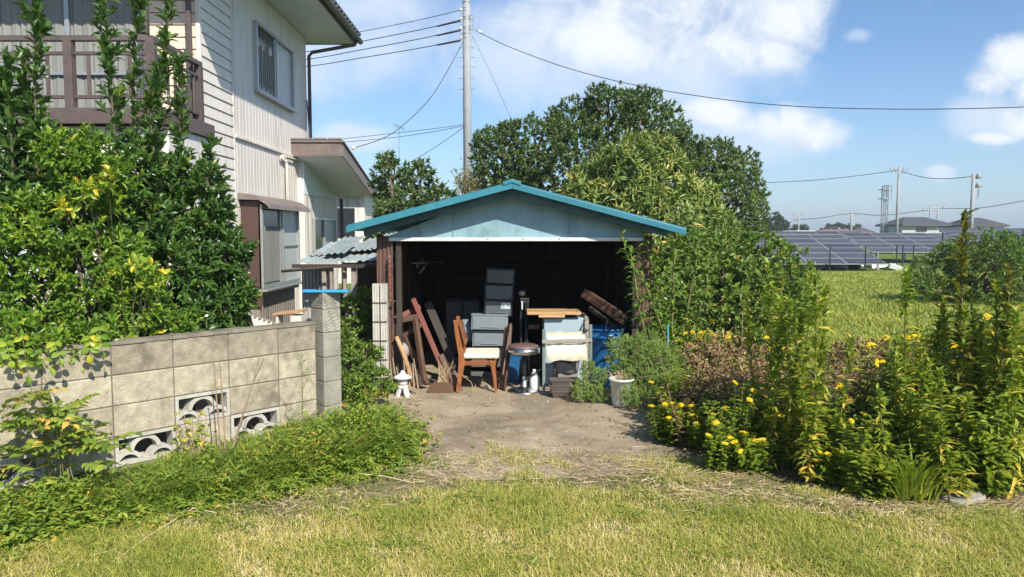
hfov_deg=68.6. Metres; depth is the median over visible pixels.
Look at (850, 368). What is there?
goldenrod
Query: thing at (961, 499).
flat stone
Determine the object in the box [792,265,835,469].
goldenrod
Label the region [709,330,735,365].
yellow flower plant
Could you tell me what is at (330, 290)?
blue board
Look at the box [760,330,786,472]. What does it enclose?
goldenrod
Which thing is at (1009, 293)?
goldenrod
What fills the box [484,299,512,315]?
storage drawer
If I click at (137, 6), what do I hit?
leafy shoot
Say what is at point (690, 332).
yellow flower plant
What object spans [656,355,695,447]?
withered plant
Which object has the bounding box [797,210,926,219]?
cable
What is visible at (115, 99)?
leafy shoot
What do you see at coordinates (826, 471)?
yellow flower plant
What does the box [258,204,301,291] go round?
window
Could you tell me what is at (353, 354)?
shrub
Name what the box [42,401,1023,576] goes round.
ground sprouts
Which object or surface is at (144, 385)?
block wall
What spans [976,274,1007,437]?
goldenrod
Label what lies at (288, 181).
two storey house
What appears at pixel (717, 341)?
yellow flower plant
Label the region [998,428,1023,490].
leafy plant
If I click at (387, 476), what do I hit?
dry stalk
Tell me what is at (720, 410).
leafy plant
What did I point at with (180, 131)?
leafy shoot
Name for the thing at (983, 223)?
house
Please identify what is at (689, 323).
yellow flower plant
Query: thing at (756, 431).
yellow flower plant
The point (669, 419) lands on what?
yellow flower plant
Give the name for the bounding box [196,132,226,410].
leafy shoot
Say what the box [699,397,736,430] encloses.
leafy plant
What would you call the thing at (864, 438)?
leafy plant
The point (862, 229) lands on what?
house
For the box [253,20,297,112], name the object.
window
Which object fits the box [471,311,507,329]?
storage drawer
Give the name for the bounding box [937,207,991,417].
goldenrod
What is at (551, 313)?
table top
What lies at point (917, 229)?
window
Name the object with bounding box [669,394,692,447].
withered plant
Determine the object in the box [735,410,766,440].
leafy plant
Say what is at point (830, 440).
leafy plant
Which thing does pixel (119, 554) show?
dry stalk
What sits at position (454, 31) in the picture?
power cable
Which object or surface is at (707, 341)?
yellow flower plant
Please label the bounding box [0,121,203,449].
yellow green shrub
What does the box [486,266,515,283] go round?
storage drawer
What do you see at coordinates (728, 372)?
withered plant
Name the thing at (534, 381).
white jug
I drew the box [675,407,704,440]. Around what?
yellow flower plant
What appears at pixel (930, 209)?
utility pole
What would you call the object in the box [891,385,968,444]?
leafy plant
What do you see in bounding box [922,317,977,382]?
leafy plant
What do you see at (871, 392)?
yellow flower plant
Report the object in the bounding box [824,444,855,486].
yellow flower plant
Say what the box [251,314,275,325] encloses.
picket edging
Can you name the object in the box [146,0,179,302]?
leafy shoot
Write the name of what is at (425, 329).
leaning board
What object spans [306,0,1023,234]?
sky
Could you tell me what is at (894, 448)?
leafy plant
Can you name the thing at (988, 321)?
leafy plant
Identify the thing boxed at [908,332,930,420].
goldenrod
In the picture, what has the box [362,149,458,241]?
broad leaved tree
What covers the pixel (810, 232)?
solar array
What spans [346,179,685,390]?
garage
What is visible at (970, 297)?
goldenrod
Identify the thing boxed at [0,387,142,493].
climbing vine
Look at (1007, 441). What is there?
leafy plant
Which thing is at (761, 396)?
leafy plant
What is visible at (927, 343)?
yellow flower plant
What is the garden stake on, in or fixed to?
on the bed soil at (781, 475)
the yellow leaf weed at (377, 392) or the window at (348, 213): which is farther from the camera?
the window at (348, 213)
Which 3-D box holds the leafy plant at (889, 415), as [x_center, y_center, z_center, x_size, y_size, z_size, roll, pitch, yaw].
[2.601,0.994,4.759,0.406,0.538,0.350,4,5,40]
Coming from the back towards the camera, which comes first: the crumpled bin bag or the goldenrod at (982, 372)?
the crumpled bin bag
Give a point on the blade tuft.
(918, 487)
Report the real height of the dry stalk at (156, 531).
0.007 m
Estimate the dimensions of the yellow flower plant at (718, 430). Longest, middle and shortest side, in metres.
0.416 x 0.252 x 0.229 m
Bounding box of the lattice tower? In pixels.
[878,185,891,232]
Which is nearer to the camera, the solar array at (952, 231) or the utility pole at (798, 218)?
the solar array at (952, 231)
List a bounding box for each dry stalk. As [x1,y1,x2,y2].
[90,549,137,567]
[114,500,208,561]
[357,473,413,483]
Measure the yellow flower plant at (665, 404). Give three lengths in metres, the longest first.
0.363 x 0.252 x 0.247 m
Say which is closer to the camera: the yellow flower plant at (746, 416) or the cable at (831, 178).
the yellow flower plant at (746, 416)
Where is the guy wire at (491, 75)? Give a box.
[472,36,512,121]
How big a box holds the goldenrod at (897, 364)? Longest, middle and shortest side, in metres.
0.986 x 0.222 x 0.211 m
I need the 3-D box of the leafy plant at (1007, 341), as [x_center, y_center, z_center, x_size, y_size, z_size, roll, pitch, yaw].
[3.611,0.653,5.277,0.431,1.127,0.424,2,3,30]
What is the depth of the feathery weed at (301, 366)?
5.37 m
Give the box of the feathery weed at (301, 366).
[289,353,314,433]
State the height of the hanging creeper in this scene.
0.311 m
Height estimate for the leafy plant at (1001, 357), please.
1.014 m
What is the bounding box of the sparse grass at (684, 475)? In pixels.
[298,429,886,499]
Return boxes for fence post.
[829,246,830,270]
[864,246,866,270]
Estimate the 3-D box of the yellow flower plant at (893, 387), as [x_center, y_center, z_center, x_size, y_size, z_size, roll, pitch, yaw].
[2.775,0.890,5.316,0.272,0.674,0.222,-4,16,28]
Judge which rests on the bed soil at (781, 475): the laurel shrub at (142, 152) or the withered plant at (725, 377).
the withered plant at (725, 377)
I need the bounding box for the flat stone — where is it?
[935,485,985,506]
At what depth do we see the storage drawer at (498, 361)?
8.27 m
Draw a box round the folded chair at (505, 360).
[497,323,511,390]
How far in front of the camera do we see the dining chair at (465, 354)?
7.50 m
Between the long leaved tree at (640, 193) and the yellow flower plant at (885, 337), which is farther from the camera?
the long leaved tree at (640, 193)
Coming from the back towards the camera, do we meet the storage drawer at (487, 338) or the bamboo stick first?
the storage drawer at (487, 338)
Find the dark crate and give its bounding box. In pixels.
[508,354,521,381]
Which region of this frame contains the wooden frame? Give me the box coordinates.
[393,314,429,384]
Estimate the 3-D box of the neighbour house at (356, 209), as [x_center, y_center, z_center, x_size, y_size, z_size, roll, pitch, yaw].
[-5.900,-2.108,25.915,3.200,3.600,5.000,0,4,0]
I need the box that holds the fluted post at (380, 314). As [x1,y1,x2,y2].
[372,283,388,395]
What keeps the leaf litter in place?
on the concrete drive
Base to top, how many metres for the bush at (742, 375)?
0.714 m
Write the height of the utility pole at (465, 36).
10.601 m
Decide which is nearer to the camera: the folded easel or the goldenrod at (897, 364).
the goldenrod at (897, 364)
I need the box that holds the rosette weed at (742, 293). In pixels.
[729,291,754,353]
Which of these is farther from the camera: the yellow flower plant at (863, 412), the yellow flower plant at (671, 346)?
the yellow flower plant at (671, 346)
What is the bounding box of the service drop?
[355,41,463,147]
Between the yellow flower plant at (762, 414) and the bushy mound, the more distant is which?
the bushy mound
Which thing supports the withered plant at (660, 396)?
on the concrete drive
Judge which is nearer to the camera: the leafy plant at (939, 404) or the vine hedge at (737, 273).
the leafy plant at (939, 404)
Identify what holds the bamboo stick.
on the concrete drive
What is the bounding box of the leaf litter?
[316,394,740,494]
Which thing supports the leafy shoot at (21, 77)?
on the garden soil at (143, 445)
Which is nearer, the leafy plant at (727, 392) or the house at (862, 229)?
the leafy plant at (727, 392)
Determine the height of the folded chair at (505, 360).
0.666 m
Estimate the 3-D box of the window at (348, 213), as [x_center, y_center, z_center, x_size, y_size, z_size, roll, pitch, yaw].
[-5.300,-2.108,23.870,0.600,0.900,0.060,0,4,0]
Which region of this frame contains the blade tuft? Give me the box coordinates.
[865,433,970,503]
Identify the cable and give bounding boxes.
[306,20,460,51]
[306,29,460,59]
[306,40,460,66]
[360,10,459,31]
[476,30,1023,109]
[767,170,896,182]
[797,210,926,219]
[901,171,971,178]
[945,200,1023,208]
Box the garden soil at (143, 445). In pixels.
[0,293,372,480]
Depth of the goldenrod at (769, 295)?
5.15 m
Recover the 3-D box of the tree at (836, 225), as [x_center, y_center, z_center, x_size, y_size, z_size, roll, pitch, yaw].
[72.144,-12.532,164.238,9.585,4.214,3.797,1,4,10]
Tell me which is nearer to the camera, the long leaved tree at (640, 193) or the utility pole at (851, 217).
the long leaved tree at (640, 193)
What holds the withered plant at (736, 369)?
on the bed soil at (781, 475)
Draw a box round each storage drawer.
[470,343,501,367]
[470,368,499,377]
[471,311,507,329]
[472,330,503,346]
[484,282,513,299]
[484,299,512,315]
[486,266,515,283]
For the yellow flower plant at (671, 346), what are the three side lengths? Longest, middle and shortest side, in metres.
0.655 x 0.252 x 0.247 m
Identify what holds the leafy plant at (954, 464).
on the bed soil at (781, 475)
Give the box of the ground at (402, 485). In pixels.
[0,235,1023,576]
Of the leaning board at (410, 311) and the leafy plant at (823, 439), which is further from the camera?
the leaning board at (410, 311)
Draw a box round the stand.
[273,308,307,322]
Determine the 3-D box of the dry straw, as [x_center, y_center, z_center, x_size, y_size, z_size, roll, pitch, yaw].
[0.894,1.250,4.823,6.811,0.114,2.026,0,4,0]
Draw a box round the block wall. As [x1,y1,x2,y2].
[0,321,316,491]
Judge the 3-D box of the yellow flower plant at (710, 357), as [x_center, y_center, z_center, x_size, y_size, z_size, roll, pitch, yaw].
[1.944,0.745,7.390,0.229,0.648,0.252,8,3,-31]
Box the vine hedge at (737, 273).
[651,221,829,355]
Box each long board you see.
[581,293,625,324]
[583,289,629,319]
[588,306,619,328]
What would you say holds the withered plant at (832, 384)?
on the bed soil at (781, 475)
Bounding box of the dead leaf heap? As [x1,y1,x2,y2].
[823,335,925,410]
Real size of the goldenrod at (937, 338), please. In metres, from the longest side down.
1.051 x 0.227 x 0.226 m
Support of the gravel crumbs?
on the concrete drive
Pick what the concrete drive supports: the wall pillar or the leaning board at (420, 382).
the leaning board at (420, 382)
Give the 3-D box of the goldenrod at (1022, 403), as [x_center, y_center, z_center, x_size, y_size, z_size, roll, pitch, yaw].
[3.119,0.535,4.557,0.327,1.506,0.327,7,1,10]
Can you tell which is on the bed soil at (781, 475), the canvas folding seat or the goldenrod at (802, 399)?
the goldenrod at (802, 399)
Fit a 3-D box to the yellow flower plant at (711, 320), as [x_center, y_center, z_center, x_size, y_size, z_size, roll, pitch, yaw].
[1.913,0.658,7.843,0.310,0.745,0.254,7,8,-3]
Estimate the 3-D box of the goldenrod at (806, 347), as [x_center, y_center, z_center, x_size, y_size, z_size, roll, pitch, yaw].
[1.955,0.593,5.111,0.271,1.283,0.273,12,9,34]
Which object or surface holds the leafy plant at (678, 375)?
on the bed soil at (781, 475)
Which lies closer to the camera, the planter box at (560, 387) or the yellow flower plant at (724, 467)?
the yellow flower plant at (724, 467)
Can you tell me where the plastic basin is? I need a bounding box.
[556,360,579,373]
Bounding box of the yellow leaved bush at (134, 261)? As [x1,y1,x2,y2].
[51,164,173,456]
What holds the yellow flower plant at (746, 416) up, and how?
on the bed soil at (781, 475)
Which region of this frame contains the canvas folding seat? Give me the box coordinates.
[516,324,591,392]
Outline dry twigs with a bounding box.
[656,325,927,404]
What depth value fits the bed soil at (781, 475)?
4.86 m
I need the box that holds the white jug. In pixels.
[529,369,538,389]
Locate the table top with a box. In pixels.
[526,309,580,317]
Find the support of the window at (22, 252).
in the two storey house at (288, 181)
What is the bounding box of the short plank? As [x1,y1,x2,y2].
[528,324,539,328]
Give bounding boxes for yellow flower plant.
[644,404,682,443]
[648,381,671,413]
[656,331,679,389]
[656,392,688,433]
[657,408,682,445]
[662,409,689,445]
[666,329,689,385]
[667,401,701,446]
[669,328,694,387]
[673,318,690,353]
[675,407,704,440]
[683,414,709,452]
[684,331,704,375]
[686,317,715,351]
[686,323,703,366]
[688,408,706,429]
[689,410,717,437]
[698,328,722,370]
[699,330,721,378]
[700,431,736,471]
[704,406,738,470]
[706,431,746,471]
[708,332,731,371]
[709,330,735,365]
[726,380,759,465]
[727,434,761,473]
[735,430,774,470]
[737,398,763,420]
[741,429,778,471]
[747,405,770,427]
[747,416,767,437]
[747,427,766,448]
[762,331,784,405]
[762,411,798,469]
[773,411,804,467]
[776,337,811,426]
[802,442,837,483]
[806,434,850,488]
[817,365,846,423]
[817,395,853,421]
[818,414,847,445]
[821,410,857,471]
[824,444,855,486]
[849,359,888,413]
[850,384,877,424]
[852,411,892,435]
[857,335,895,430]
[867,396,907,433]
[879,371,917,410]
[882,330,925,377]
[884,334,940,407]
[889,333,940,400]
[947,331,979,362]
[966,346,1021,396]
[968,330,1009,404]
[982,313,1023,368]
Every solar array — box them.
[751,235,886,269]
[770,231,878,257]
[842,233,955,262]
[859,233,968,253]
[935,228,1023,254]
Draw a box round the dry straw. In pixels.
[83,437,1023,542]
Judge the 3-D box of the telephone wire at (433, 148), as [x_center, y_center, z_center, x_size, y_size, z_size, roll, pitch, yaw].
[-2.186,-3.819,20.246,0.106,1.474,3.283,2,5,28]
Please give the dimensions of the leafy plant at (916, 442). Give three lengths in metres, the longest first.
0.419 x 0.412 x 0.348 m
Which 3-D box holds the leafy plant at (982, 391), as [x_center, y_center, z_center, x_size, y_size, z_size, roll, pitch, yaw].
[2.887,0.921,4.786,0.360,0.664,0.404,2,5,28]
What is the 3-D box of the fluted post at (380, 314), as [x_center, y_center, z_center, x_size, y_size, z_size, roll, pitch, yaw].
[-1.288,0.506,7.357,0.145,1.112,0.106,0,4,0]
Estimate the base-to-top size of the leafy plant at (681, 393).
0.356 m
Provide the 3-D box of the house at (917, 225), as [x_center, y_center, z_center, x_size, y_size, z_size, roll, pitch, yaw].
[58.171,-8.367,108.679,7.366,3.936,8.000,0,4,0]
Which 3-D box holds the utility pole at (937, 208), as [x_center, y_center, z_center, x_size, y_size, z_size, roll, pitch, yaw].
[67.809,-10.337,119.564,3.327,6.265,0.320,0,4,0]
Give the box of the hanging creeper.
[0,326,111,385]
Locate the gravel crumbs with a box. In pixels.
[388,397,707,486]
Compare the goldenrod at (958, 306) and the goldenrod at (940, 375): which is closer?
the goldenrod at (940, 375)
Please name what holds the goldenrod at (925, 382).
on the bed soil at (781, 475)
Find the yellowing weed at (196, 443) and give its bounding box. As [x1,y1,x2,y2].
[171,408,218,458]
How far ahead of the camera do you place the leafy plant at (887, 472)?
4.47 m
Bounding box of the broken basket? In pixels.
[427,380,453,392]
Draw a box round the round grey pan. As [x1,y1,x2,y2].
[394,342,409,357]
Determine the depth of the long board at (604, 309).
7.82 m
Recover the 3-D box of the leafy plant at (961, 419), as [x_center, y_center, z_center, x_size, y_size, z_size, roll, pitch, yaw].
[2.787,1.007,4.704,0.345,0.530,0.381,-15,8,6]
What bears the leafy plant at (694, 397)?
on the bed soil at (781, 475)
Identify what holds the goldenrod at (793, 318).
on the bed soil at (781, 475)
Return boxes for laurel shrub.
[0,82,194,307]
[86,149,263,333]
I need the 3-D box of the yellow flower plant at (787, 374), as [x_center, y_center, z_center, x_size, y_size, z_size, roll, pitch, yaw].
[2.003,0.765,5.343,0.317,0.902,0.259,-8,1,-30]
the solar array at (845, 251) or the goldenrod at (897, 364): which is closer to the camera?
the goldenrod at (897, 364)
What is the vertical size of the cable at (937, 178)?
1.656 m
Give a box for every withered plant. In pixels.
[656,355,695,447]
[656,392,689,410]
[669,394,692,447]
[690,354,714,375]
[706,352,740,415]
[714,354,744,396]
[714,366,730,406]
[717,342,749,384]
[728,365,783,410]
[822,365,840,408]
[841,373,858,429]
[861,357,913,388]
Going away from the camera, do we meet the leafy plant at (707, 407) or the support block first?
the leafy plant at (707, 407)
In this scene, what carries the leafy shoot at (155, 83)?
on the garden soil at (143, 445)
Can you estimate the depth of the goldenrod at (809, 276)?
5.20 m
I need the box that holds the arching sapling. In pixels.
[616,229,719,389]
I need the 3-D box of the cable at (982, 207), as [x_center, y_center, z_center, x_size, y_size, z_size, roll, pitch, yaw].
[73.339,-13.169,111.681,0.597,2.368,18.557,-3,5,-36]
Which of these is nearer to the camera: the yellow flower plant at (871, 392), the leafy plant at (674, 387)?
the yellow flower plant at (871, 392)
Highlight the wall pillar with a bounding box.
[311,292,341,421]
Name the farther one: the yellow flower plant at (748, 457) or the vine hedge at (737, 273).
the vine hedge at (737, 273)
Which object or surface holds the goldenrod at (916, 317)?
on the bed soil at (781, 475)
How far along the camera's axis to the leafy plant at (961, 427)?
4.51 m
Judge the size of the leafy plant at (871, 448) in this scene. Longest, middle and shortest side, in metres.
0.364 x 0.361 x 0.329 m
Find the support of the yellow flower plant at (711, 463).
on the ground at (402, 485)
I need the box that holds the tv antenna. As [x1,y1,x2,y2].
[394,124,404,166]
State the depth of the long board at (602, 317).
7.96 m
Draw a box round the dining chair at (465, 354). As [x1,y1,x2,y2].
[453,316,498,392]
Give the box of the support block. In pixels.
[557,373,577,376]
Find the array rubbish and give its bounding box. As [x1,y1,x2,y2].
[799,261,902,269]
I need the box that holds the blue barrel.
[588,324,627,386]
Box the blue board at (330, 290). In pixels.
[302,289,349,292]
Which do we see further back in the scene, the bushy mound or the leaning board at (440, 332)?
the bushy mound
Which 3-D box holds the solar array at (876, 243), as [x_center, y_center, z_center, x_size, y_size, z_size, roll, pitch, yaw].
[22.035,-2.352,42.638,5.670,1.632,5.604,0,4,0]
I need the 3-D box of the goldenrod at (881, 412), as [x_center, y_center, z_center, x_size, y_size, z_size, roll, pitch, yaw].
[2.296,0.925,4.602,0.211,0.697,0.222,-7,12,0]
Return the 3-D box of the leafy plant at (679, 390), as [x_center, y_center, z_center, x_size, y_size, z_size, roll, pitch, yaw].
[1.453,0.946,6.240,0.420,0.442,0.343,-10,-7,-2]
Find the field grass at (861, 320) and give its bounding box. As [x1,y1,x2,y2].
[730,270,1023,372]
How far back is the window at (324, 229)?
16.14 m
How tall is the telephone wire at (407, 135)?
0.381 m
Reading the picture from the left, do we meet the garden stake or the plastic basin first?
the plastic basin
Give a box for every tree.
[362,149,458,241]
[467,80,708,204]
[554,127,743,314]
[671,134,771,303]
[755,211,790,231]
[790,224,808,230]
[820,222,861,229]
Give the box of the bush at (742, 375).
[675,328,790,408]
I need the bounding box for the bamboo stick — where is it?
[394,336,415,385]
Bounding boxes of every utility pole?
[459,0,474,193]
[793,213,803,230]
[844,210,859,230]
[890,167,908,232]
[922,205,936,218]
[928,204,948,219]
[966,174,981,252]
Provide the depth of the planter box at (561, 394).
7.27 m
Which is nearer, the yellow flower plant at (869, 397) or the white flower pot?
the yellow flower plant at (869, 397)
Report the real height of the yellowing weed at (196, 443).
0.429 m
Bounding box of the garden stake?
[666,324,668,380]
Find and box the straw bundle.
[437,361,453,381]
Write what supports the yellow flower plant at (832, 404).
on the bed soil at (781, 475)
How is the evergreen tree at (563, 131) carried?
on the ground at (402, 485)
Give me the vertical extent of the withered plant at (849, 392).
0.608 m
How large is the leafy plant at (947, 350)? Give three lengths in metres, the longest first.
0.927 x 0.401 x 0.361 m
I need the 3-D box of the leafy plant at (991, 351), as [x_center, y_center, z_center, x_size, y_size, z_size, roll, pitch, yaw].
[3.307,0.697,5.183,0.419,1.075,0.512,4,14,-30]
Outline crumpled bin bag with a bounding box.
[453,318,471,340]
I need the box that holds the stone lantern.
[393,370,411,396]
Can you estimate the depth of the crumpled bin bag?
8.35 m
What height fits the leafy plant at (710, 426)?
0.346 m
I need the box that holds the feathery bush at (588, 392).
[570,358,610,401]
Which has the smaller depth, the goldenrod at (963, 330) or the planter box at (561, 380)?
the goldenrod at (963, 330)
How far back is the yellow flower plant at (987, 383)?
4.91 m
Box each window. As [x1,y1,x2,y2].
[0,180,93,283]
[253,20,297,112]
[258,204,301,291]
[312,217,336,251]
[337,208,354,235]
[916,228,926,230]
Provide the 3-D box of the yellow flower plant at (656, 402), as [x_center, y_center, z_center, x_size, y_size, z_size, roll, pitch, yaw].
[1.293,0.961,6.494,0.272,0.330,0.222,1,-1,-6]
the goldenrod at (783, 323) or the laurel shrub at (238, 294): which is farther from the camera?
the laurel shrub at (238, 294)
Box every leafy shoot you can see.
[0,45,35,331]
[10,50,86,330]
[11,0,60,326]
[85,0,136,309]
[117,0,163,325]
[136,69,177,435]
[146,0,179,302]
[164,48,205,411]
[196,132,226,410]
[233,221,245,267]
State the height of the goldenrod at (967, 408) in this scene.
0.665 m
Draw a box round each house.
[0,0,373,331]
[337,188,384,282]
[815,229,871,232]
[853,227,875,232]
[875,217,952,232]
[949,218,1009,244]
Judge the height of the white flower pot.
0.347 m
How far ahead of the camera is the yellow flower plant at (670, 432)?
5.63 m
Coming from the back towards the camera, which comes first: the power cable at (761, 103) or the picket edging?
the power cable at (761, 103)
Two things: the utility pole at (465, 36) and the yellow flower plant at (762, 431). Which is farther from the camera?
the utility pole at (465, 36)
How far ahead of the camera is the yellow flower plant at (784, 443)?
5.02 m
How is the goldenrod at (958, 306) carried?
on the bed soil at (781, 475)
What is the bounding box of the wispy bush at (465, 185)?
[447,157,491,194]
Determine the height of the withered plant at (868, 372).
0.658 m
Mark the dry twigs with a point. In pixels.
(766, 381)
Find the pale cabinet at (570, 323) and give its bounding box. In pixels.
[542,312,588,385]
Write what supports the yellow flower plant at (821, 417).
on the bed soil at (781, 475)
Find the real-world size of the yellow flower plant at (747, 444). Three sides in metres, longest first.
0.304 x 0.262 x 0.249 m
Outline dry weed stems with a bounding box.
[213,348,264,454]
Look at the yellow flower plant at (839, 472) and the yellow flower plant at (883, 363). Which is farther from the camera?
the yellow flower plant at (883, 363)
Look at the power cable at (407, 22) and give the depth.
22.29 m
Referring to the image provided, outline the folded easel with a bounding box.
[519,291,529,382]
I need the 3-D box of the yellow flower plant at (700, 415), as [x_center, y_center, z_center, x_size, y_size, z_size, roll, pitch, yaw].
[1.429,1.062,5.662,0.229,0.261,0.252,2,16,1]
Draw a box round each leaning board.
[394,304,420,317]
[403,362,431,384]
[411,298,449,379]
[424,301,457,370]
[438,353,462,390]
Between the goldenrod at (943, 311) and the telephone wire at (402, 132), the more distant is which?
the telephone wire at (402, 132)
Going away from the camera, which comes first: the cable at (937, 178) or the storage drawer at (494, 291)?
the storage drawer at (494, 291)
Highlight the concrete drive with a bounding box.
[342,337,687,479]
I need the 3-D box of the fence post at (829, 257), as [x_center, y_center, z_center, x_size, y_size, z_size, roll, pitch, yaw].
[13.471,-1.262,31.793,0.045,1.050,0.040,0,4,0]
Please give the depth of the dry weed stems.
5.02 m
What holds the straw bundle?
on the broken basket
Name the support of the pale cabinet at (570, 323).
on the concrete drive
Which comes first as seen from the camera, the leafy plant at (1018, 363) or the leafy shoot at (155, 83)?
the leafy plant at (1018, 363)
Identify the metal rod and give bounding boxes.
[411,261,442,263]
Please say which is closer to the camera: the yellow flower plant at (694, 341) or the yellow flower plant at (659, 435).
the yellow flower plant at (659, 435)
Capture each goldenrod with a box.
[732,284,765,431]
[751,255,785,452]
[758,274,792,422]
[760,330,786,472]
[771,293,806,471]
[777,307,810,471]
[780,268,815,412]
[781,283,821,433]
[783,294,829,455]
[791,368,822,487]
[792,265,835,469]
[793,284,837,471]
[795,380,829,485]
[826,334,861,467]
[833,418,877,492]
[868,382,896,461]
[882,332,906,440]
[889,266,926,440]
[897,356,937,459]
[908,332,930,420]
[909,309,926,385]
[922,357,943,420]
[924,317,950,400]
[925,277,955,409]
[928,365,966,503]
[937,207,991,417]
[948,276,984,417]
[949,391,980,502]
[950,303,974,414]
[963,285,990,414]
[968,320,992,409]
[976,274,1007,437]
[978,262,1023,430]
[978,357,1023,498]
[1001,303,1023,482]
[1001,303,1023,500]
[1003,306,1023,495]
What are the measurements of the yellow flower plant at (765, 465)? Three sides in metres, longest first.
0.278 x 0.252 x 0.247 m
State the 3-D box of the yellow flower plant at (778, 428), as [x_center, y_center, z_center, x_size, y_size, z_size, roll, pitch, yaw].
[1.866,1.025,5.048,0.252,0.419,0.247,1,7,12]
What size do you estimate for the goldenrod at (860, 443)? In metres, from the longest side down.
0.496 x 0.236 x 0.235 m
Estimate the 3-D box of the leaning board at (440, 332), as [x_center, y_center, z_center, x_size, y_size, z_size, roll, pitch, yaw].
[-0.767,0.508,8.159,0.084,0.719,0.580,-4,6,-41]
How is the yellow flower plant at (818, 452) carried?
on the bed soil at (781, 475)
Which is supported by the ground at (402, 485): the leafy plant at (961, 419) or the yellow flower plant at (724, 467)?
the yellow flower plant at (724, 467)
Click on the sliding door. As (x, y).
(68, 17)
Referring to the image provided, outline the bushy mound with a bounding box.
[901,226,1023,304]
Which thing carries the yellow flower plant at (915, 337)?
on the bed soil at (781, 475)
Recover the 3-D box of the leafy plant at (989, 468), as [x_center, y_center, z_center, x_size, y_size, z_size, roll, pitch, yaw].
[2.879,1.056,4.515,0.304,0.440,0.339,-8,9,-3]
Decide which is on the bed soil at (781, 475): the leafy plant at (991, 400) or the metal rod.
the leafy plant at (991, 400)
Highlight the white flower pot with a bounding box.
[607,370,634,406]
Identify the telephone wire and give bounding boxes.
[343,124,463,138]
[348,126,461,141]
[396,127,463,169]
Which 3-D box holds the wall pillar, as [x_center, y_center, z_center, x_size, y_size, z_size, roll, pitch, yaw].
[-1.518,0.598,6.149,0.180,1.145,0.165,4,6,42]
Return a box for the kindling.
[389,356,418,389]
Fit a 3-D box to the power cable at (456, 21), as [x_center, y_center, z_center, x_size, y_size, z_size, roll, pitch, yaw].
[-4.843,-7.626,23.021,7.511,0.313,0.209,2,5,25]
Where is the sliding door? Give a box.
[0,0,144,107]
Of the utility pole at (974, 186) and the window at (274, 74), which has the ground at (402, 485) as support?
the utility pole at (974, 186)
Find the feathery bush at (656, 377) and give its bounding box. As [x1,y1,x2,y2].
[603,327,690,409]
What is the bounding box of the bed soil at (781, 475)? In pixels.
[651,358,1023,507]
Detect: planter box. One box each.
[548,382,573,390]
[549,377,578,384]
[550,389,575,397]
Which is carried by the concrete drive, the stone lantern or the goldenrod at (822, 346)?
the stone lantern
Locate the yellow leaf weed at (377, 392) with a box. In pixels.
[363,384,387,400]
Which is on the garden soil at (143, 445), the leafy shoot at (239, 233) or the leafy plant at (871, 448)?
the leafy shoot at (239, 233)
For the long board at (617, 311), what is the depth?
7.81 m
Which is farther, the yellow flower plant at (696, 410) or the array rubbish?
the array rubbish
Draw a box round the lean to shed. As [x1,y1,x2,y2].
[281,232,396,335]
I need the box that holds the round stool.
[507,342,540,394]
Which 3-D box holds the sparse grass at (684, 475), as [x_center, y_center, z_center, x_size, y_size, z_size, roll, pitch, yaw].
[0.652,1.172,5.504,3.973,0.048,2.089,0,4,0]
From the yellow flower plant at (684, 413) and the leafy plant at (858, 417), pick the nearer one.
the leafy plant at (858, 417)
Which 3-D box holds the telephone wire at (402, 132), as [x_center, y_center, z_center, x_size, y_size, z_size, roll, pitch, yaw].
[-3.548,-4.594,22.133,4.449,0.343,0.160,1,4,15]
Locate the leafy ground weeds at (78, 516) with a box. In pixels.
[0,372,442,564]
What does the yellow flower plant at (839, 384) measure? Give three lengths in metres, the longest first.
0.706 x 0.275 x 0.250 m
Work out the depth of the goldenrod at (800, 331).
4.93 m
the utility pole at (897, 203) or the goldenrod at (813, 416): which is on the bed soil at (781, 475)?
the goldenrod at (813, 416)
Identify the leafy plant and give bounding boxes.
[651,372,700,406]
[661,377,704,402]
[669,380,720,402]
[671,386,698,402]
[672,365,715,392]
[679,384,721,407]
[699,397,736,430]
[702,402,748,417]
[706,391,738,415]
[706,412,744,445]
[724,381,763,412]
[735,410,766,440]
[745,392,784,433]
[793,407,856,471]
[819,430,832,451]
[820,416,857,472]
[822,412,861,440]
[834,443,900,502]
[844,432,908,460]
[845,428,891,467]
[851,444,932,498]
[854,442,900,492]
[863,426,914,448]
[864,410,925,448]
[870,432,954,477]
[878,429,921,464]
[886,404,954,440]
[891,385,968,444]
[897,377,960,484]
[910,331,959,384]
[912,368,957,397]
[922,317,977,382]
[922,417,970,444]
[925,424,986,495]
[926,395,991,481]
[933,374,985,419]
[934,379,991,434]
[935,375,983,418]
[945,386,1023,487]
[954,397,1018,491]
[959,432,1022,496]
[976,324,1023,391]
[976,329,1023,385]
[980,309,1023,350]
[993,301,1023,375]
[995,425,1023,497]
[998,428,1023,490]
[1006,349,1023,394]

